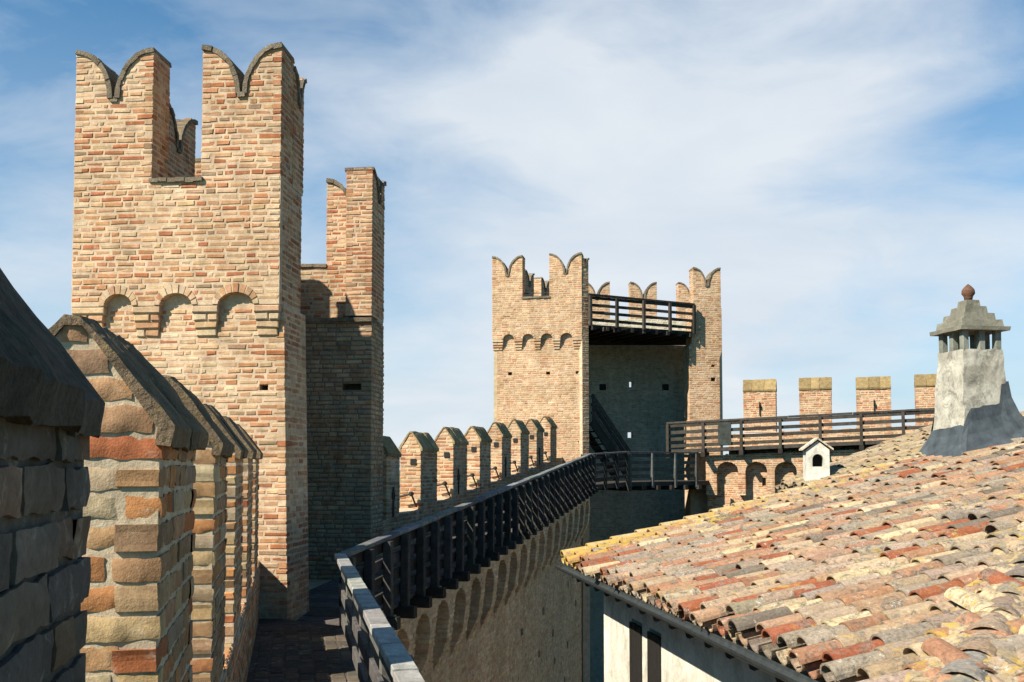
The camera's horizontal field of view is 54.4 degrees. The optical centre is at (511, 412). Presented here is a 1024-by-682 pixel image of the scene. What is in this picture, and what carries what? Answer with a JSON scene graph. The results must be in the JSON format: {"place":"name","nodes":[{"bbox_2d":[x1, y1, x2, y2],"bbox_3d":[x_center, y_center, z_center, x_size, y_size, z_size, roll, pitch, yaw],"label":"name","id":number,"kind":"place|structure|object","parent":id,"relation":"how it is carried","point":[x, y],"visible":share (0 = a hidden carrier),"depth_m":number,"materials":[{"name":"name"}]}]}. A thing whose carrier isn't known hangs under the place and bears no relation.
{"place":"outdoors","nodes":[
{"label":"outdoors","id":0,"kind":"place"},
{"bbox_2d":[0,0,1023,468],"label":"sky","id":1,"kind":"structure","parent":0,"point":[847,168],"materials":[{"name":"blue"}]},
{"bbox_2d":[554,284,1023,681],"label":"house","id":2,"kind":"structure","parent":0,"point":[907,569],"depth_m":8.74,"materials":[{"name":"tile"}]},
{"bbox_2d":[775,411,1023,492],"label":"house","id":3,"kind":"structure","parent":0,"point":[818,465],"depth_m":19.20,"materials":[{"name":"tile"}]},
{"label":"ground","id":4,"kind":"structure","parent":0,"visible":0},
{"bbox_2d":[0,270,262,681],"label":"curtain wall","id":5,"kind":"structure","parent":4,"relation":"on","point":[129,500],"depth_m":2.57,"materials":[{"name":"brown brick"}]},
{"bbox_2d":[71,42,386,620],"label":"castle tower","id":6,"kind":"structure","parent":4,"relation":"on","point":[196,278],"depth_m":12.04,"materials":[{"name":"beige brick"}]},
{"bbox_2d":[382,416,590,681],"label":"curtain wall","id":7,"kind":"structure","parent":4,"relation":"on","point":[513,615],"depth_m":20.78,"materials":[{"name":"brick"}]},
{"bbox_2d":[297,487,597,629],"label":"timber walkway","id":8,"kind":"structure","parent":7,"relation":"on","point":[323,603],"depth_m":14.37,"materials":[{"name":"brown wood"}]},
{"bbox_2d":[336,453,594,625],"bbox_3d":[0.237,1.946,20.302,0.215,2.411,18.721,-1,-3,13],"label":"wooden railing","id":9,"kind":"object","parent":8,"relation":"attached to","point":[556,488],"visible":0.94,"depth_m":15.54,"materials":[{"name":"brown wood"}]},
{"bbox_2d":[492,252,722,681],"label":"castle tower","id":10,"kind":"structure","parent":4,"relation":"on","point":[554,365],"depth_m":35.45,"materials":[{"name":"brick"}]},
{"bbox_2d":[589,325,692,344],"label":"timber platform","id":11,"kind":"structure","parent":10,"relation":"attached to","point":[604,335],"depth_m":35.35,"materials":[{"name":"brown wood"}]},
{"bbox_2d":[588,293,695,333],"bbox_3d":[4.522,-3.374,34.255,4.445,1.084,0.163,2,-3,-28],"label":"wooden railing","id":12,"kind":"object","parent":11,"relation":"on","point":[643,309],"visible":1,"depth_m":34.19,"materials":[{"name":"brown wood"}]},
{"bbox_2d":[596,480,708,490],"bbox_3d":[4.110,2.399,32.419,4.559,0.278,7.006,-1,-3,17],"label":"timber landing","id":13,"kind":"object","parent":10,"relation":"attached to","point":[643,485],"visible":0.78,"depth_m":32.36,"materials":[{"name":"brown wood"}]},
{"bbox_2d":[589,394,630,479],"bbox_3d":[3.218,0.905,34.485,1.834,2.984,0.835,2,-4,-32],"label":"wooden stair","id":14,"kind":"object","parent":13,"relation":"on","point":[606,438],"visible":0.58,"depth_m":34.12,"materials":[{"name":"brown wood"}]},
{"bbox_2d":[592,451,629,489],"bbox_3d":[3.005,1.796,30.455,0.169,1.217,2.332,-2,-4,33],"label":"wooden railing","id":15,"kind":"object","parent":13,"relation":"attached to","point":[616,463],"visible":0.79,"depth_m":30.66,"materials":[{"name":"brown wood"}]},
{"bbox_2d":[628,451,697,487],"bbox_3d":[4.915,1.871,32.337,3.062,1.167,0.160,2,-4,-35],"label":"wooden railing","id":16,"kind":"object","parent":13,"relation":"attached to","point":[675,469],"visible":1,"depth_m":32.40,"materials":[{"name":"brown wood"}]},
{"bbox_2d":[706,374,936,511],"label":"curtain wall","id":17,"kind":"structure","parent":4,"relation":"on","point":[733,477],"depth_m":33.96,"materials":[{"name":"beige brick"}]},
{"bbox_2d":[666,422,885,457],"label":"timber walkway","id":18,"kind":"structure","parent":17,"relation":"on","point":[724,433],"depth_m":33.72,"materials":[{"name":"brown wood"}]},
{"bbox_2d":[666,408,934,451],"bbox_3d":[10.167,0.636,32.822,10.207,1.562,0.164,-1,-3,19],"label":"wooden railing","id":19,"kind":"object","parent":18,"relation":"attached to","point":[819,418],"visible":0.71,"depth_m":33.04,"materials":[{"name":"brown wood"}]},
{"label":"retaining wall","id":20,"kind":"object","parent":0,"visible":0},
{"bbox_2d":[247,619,358,681],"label":"path","id":21,"kind":"structure","parent":20,"relation":"on","point":[285,650],"depth_m":9.50,"materials":[{"name":"grey stone"}]},
{"bbox_2d":[334,553,424,681],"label":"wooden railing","id":22,"kind":"object","parent":21,"relation":"on","point":[378,651],"visible":1,"depth_m":7.20,"materials":[{"name":"grey wood"}]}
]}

